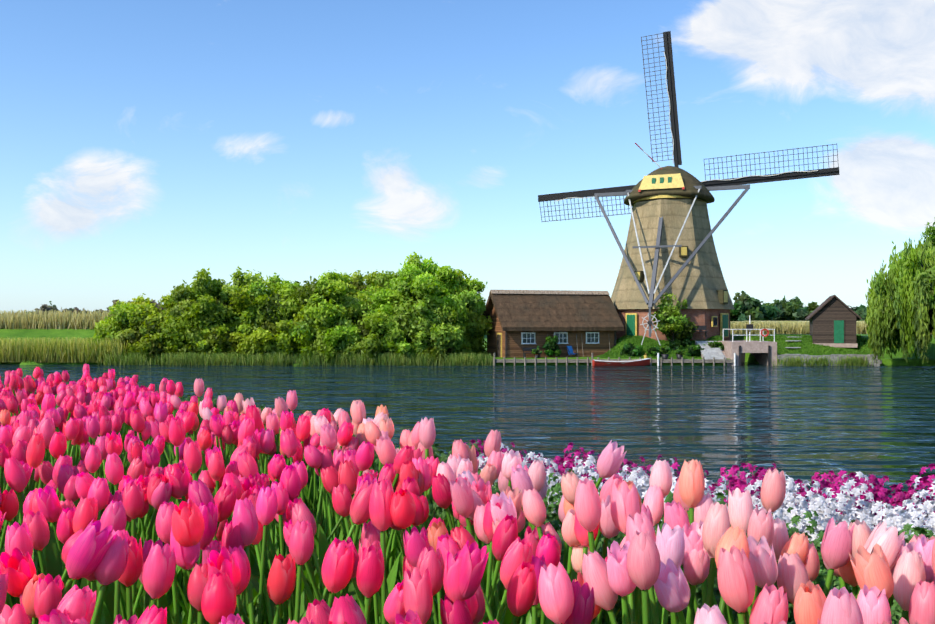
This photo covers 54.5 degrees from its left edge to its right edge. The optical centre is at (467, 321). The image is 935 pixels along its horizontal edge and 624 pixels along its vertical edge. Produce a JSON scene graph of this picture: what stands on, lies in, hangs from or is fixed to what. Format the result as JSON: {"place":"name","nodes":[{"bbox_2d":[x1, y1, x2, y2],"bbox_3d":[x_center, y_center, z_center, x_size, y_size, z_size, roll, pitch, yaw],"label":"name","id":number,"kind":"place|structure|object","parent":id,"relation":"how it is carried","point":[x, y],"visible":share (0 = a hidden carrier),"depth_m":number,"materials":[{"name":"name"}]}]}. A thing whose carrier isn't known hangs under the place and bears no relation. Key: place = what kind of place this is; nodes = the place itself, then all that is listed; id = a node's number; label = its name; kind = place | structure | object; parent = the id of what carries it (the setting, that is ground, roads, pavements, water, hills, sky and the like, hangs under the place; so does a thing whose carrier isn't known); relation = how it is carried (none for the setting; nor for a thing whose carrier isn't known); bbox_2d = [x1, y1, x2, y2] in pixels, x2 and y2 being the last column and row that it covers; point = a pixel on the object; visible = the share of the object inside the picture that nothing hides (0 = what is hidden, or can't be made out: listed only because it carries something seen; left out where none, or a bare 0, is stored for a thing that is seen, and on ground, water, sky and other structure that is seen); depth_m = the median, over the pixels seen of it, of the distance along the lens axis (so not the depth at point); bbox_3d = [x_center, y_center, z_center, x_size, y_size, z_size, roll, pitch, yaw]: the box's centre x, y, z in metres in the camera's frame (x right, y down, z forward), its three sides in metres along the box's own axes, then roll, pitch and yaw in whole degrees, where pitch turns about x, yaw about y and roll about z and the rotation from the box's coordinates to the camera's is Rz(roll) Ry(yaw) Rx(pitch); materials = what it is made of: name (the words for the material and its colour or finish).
{"place":"outdoors","nodes":[
{"label":"outdoors","id":0,"kind":"place"},
{"bbox_2d":[0,362,934,506],"bbox_3d":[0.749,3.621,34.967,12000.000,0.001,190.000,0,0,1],"label":"water","id":1,"kind":"structure","parent":0,"point":[802,423],"depth_m":39.20,"materials":[{"name":"teal liquid"}]},
{"bbox_2d":[592,358,649,365],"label":"boat","id":2,"kind":"object","parent":1,"relation":"on","point":[642,362],"visible":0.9,"depth_m":73.50,"materials":[{"name":"red paint"}]},
{"bbox_2d":[0,327,934,365],"bbox_3d":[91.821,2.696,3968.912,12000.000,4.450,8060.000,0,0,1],"label":"ground","id":3,"kind":"structure","parent":0,"point":[886,359],"depth_m":77.94,"materials":[{"name":"green plant"}]},
{"bbox_2d":[0,309,111,329],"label":"reeds","id":4,"kind":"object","parent":3,"relation":"on","point":[12,320],"visible":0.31,"depth_m":120.31,"materials":[{"name":"beige plant"}]},
{"bbox_2d":[34,304,89,314],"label":"bare tree","id":5,"kind":"object","parent":3,"relation":"on","point":[42,308],"visible":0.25,"depth_m":331.16,"materials":[{"name":"plant"}]},
{"bbox_2d":[0,337,129,362],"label":"reed bank","id":6,"kind":"structure","parent":3,"relation":"on","point":[62,350],"depth_m":76.01,"materials":[{"name":"green plant"}]},
{"bbox_2d":[87,333,116,350],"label":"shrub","id":7,"kind":"object","parent":3,"relation":"on","point":[96,337],"visible":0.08,"depth_m":77.10,"materials":[{"name":"green plant"}]},
{"bbox_2d":[92,299,119,315],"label":"bare tree","id":8,"kind":"object","parent":3,"relation":"on","point":[108,310],"depth_m":301.12,"materials":[{"name":"plant"}]},
{"bbox_2d":[94,300,156,341],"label":"bank tree","id":9,"kind":"object","parent":3,"relation":"on","point":[114,324],"visible":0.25,"depth_m":77.47,"materials":[{"name":"green plant"}]},
{"bbox_2d":[119,318,183,357],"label":"bank tree","id":10,"kind":"object","parent":3,"relation":"on","point":[147,344],"visible":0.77,"depth_m":76.39,"materials":[{"name":"green plant"}]},
{"bbox_2d":[126,293,192,350],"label":"tree","id":11,"kind":"object","parent":3,"relation":"on","point":[148,312],"visible":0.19,"depth_m":77.97,"materials":[{"name":"green plant"}]},
{"bbox_2d":[159,268,251,357],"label":"tree","id":12,"kind":"object","parent":3,"relation":"on","point":[195,307],"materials":[{"name":"green plant"}]},
{"bbox_2d":[195,322,252,357],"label":"bank tree","id":13,"kind":"object","parent":3,"relation":"on","point":[224,330],"visible":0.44,"depth_m":76.36,"materials":[{"name":"green plant"}]},
{"bbox_2d":[218,266,292,334],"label":"tree","id":14,"kind":"object","parent":3,"relation":"on","point":[244,281],"visible":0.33,"depth_m":78.79,"materials":[{"name":"green plant"}]},
{"bbox_2d":[228,319,308,358],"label":"bank tree","id":15,"kind":"object","parent":3,"relation":"on","point":[263,338],"visible":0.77,"depth_m":75.78,"materials":[{"name":"green plant"}]},
{"bbox_2d":[248,280,304,356],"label":"tree","id":16,"kind":"object","parent":3,"relation":"on","point":[277,293],"visible":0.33,"depth_m":78.01,"materials":[{"name":"green plant"}]},
{"bbox_2d":[114,352,492,363],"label":"reed bank","id":17,"kind":"structure","parent":3,"relation":"on","point":[489,357],"depth_m":75.53,"materials":[{"name":"green plant"}]},
{"bbox_2d":[96,352,493,365],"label":"reed clumps","id":18,"kind":"object","parent":17,"relation":"attached to","point":[390,360],"visible":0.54,"depth_m":75.06,"materials":[{"name":"green plant"}]},
{"bbox_2d":[268,269,369,360],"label":"tree","id":19,"kind":"object","parent":3,"relation":"on","point":[320,310],"visible":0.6,"depth_m":76.57,"materials":[{"name":"green plant"}]},
{"bbox_2d":[290,320,362,362],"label":"bank tree","id":20,"kind":"object","parent":3,"relation":"on","point":[337,339],"visible":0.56,"depth_m":75.71,"materials":[{"name":"green plant"}]},
{"bbox_2d":[337,269,383,318],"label":"tree","id":21,"kind":"object","parent":3,"relation":"on","point":[357,305],"visible":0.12,"depth_m":79.93,"materials":[{"name":"green plant"}]},
{"bbox_2d":[334,307,406,361],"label":"bank tree","id":22,"kind":"object","parent":3,"relation":"on","point":[381,325],"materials":[{"name":"green plant"}]},
{"bbox_2d":[352,271,433,332],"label":"tree","id":23,"kind":"object","parent":3,"relation":"on","point":[385,277],"visible":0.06,"depth_m":77.93,"materials":[{"name":"green plant"}]},
{"bbox_2d":[385,327,447,356],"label":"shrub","id":24,"kind":"object","parent":3,"relation":"on","point":[416,348],"visible":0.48,"depth_m":75.17,"materials":[{"name":"green plant"}]},
{"bbox_2d":[366,252,485,355],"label":"tree","id":25,"kind":"object","parent":3,"relation":"on","point":[416,277],"visible":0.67,"depth_m":76.54,"materials":[{"name":"green plant"}]},
{"bbox_2d":[407,310,472,361],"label":"bank tree","id":26,"kind":"object","parent":3,"relation":"on","point":[443,336],"visible":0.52,"depth_m":75.28,"materials":[{"name":"green plant"}]},
{"bbox_2d":[432,271,492,355],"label":"tree","id":27,"kind":"object","parent":3,"relation":"on","point":[478,326],"visible":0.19,"depth_m":79.49,"materials":[{"name":"green plant"}]},
{"bbox_2d":[523,347,540,357],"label":"bench","id":28,"kind":"object","parent":3,"relation":"on","point":[530,349],"visible":0.69,"depth_m":77.05,"materials":[{"name":"brown wood"}]},
{"bbox_2d":[531,346,542,354],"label":"pot plant","id":29,"kind":"object","parent":3,"relation":"on","point":[534,351],"visible":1,"depth_m":76.35,"materials":[{"name":"green plant"}]},
{"bbox_2d":[543,335,561,356],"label":"shrub","id":30,"kind":"object","parent":3,"relation":"on","point":[555,349],"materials":[{"name":"green plant"}]},
{"bbox_2d":[483,290,623,357],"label":"cabin","id":31,"kind":"object","parent":3,"relation":"on","point":[585,323],"visible":0.9,"depth_m":79.00,"materials":[{"name":"brown wood"}]},
{"bbox_2d":[566,345,577,357],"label":"deck chair","id":32,"kind":"object","parent":3,"relation":"on","point":[570,350],"visible":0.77,"depth_m":78.23,"materials":[{"name":"blue fabric"}]},
{"bbox_2d":[493,353,735,365],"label":"jetty","id":33,"kind":"object","parent":3,"relation":"on","point":[588,361],"visible":0.58,"depth_m":74.78,"materials":[{"name":"grey wood"}]},
{"bbox_2d":[620,343,642,356],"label":"shrub","id":34,"kind":"object","parent":3,"relation":"on","point":[630,349],"visible":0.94,"depth_m":77.13,"materials":[{"name":"green plant"}]},
{"bbox_2d":[647,346,663,356],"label":"shrub","id":35,"kind":"object","parent":3,"relation":"on","point":[652,350],"visible":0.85,"depth_m":76.97,"materials":[{"name":"green plant"}]},
{"bbox_2d":[597,335,724,357],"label":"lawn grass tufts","id":36,"kind":"object","parent":3,"relation":"on","point":[620,343],"visible":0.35,"depth_m":78.92,"materials":[{"name":"green plant"}]},
{"bbox_2d":[659,346,670,352],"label":"pot plant","id":37,"kind":"object","parent":3,"relation":"on","point":[665,349],"visible":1,"depth_m":75.23,"materials":[{"name":"green plant"}]},
{"bbox_2d":[651,292,697,349],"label":"tree","id":38,"kind":"object","parent":3,"relation":"on","point":[681,325],"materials":[{"name":"green plant"}]},
{"bbox_2d":[667,333,691,348],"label":"shrub","id":39,"kind":"object","parent":3,"relation":"on","point":[681,341],"visible":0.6,"depth_m":78.28,"materials":[{"name":"green plant"}]},
{"bbox_2d":[675,345,685,354],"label":"pot plant","id":40,"kind":"object","parent":3,"relation":"on","point":[679,352],"visible":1,"depth_m":75.15,"materials":[{"name":"green plant"}]},
{"bbox_2d":[538,31,839,344],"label":"windmill","id":41,"kind":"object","parent":3,"relation":"on","point":[670,247],"visible":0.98,"depth_m":81.47,"materials":[{"name":"wood"}]},
{"bbox_2d":[684,344,703,356],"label":"shrub","id":42,"kind":"object","parent":3,"relation":"on","point":[693,349],"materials":[{"name":"green plant"}]},
{"bbox_2d":[703,341,723,349],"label":"shrub","id":43,"kind":"object","parent":3,"relation":"on","point":[714,344],"visible":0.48,"depth_m":76.97,"materials":[{"name":"green plant"}]},
{"bbox_2d":[695,315,776,365],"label":"sluice","id":44,"kind":"object","parent":3,"relation":"on","point":[763,352],"visible":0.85,"depth_m":74.88,"materials":[{"name":"concrete"}]},
{"bbox_2d":[730,291,780,320],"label":"tree","id":45,"kind":"object","parent":3,"relation":"on","point":[745,305],"visible":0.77,"depth_m":509.93,"materials":[{"name":"green plant"}]},
{"bbox_2d":[762,299,801,320],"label":"tree","id":46,"kind":"object","parent":3,"relation":"on","point":[788,309],"visible":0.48,"depth_m":548.84,"materials":[{"name":"green plant"}]},
{"bbox_2d":[780,296,802,320],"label":"tree","id":47,"kind":"object","parent":3,"relation":"on","point":[796,299],"visible":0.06,"depth_m":588.83,"materials":[{"name":"green plant"}]},
{"bbox_2d":[792,301,818,320],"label":"tree","id":48,"kind":"object","parent":3,"relation":"on","point":[802,314],"visible":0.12,"depth_m":473.74,"materials":[{"name":"green plant"}]},
{"bbox_2d":[743,334,882,357],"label":"grass","id":49,"kind":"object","parent":3,"relation":"on","point":[808,337],"visible":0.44,"depth_m":78.42,"materials":[{"name":"green plant"}]},
{"bbox_2d":[777,354,881,365],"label":"riverbank","id":50,"kind":"structure","parent":3,"relation":"on","point":[841,357],"depth_m":74.43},
{"bbox_2d":[770,356,877,365],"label":"reeds","id":51,"kind":"object","parent":50,"relation":"attached to","point":[823,362],"visible":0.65,"depth_m":74.12,"materials":[{"name":"green plant"}]},
{"bbox_2d":[730,321,932,333],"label":"reed","id":52,"kind":"object","parent":3,"relation":"on","point":[791,327],"visible":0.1,"depth_m":114.34,"materials":[{"name":"beige plant"}]},
{"bbox_2d":[805,295,860,347],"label":"shed","id":53,"kind":"structure","parent":3,"relation":"on","point":[833,318],"depth_m":78.24,"materials":[{"name":"brown wood"}]},
{"bbox_2d":[848,304,866,320],"bbox_3d":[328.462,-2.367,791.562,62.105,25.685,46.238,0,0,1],"label":"tree","id":54,"kind":"object","parent":3,"relation":"on","point":[860,310],"visible":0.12,"depth_m":777.83,"materials":[{"name":"green plant"}]},
{"bbox_2d":[865,222,934,362],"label":"willow tree","id":55,"kind":"object","parent":3,"relation":"on","point":[901,306],"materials":[{"name":"green plant"}]},
{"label":"flower bed soil","id":56,"kind":"object","parent":3,"relation":"on","visible":0},
{"bbox_2d":[0,364,934,623],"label":"tulips","id":57,"kind":"object","parent":56,"relation":"on","point":[116,507],"visible":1,"depth_m":1.49,"materials":[{"name":"pink plant"}]},
{"bbox_2d":[172,394,934,623],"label":"flowers","id":58,"kind":"object","parent":56,"relation":"on","point":[811,512],"visible":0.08,"depth_m":2.60,"materials":[{"name":"plant"}]},
{"bbox_2d":[0,0,934,312],"label":"sky","id":59,"kind":"structure","parent":0,"point":[146,146],"materials":[{"name":"blue"}]},
{"bbox_2d":[662,354,668,358],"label":"pot","id":60,"kind":"object","parent":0,"point":[664,356],"visible":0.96,"depth_m":75.15,"materials":[{"name":"grey ceramic"}]},
{"bbox_2d":[785,336,800,347],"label":"steps","id":61,"kind":"structure","parent":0,"point":[792,340],"depth_m":78.79,"materials":[{"name":"concrete"}]},
{"bbox_2d":[730,321,864,322],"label":"reed field","id":62,"kind":"structure","parent":0,"point":[777,321],"depth_m":208.03,"materials":[{"name":"beige plant"}]}
]}

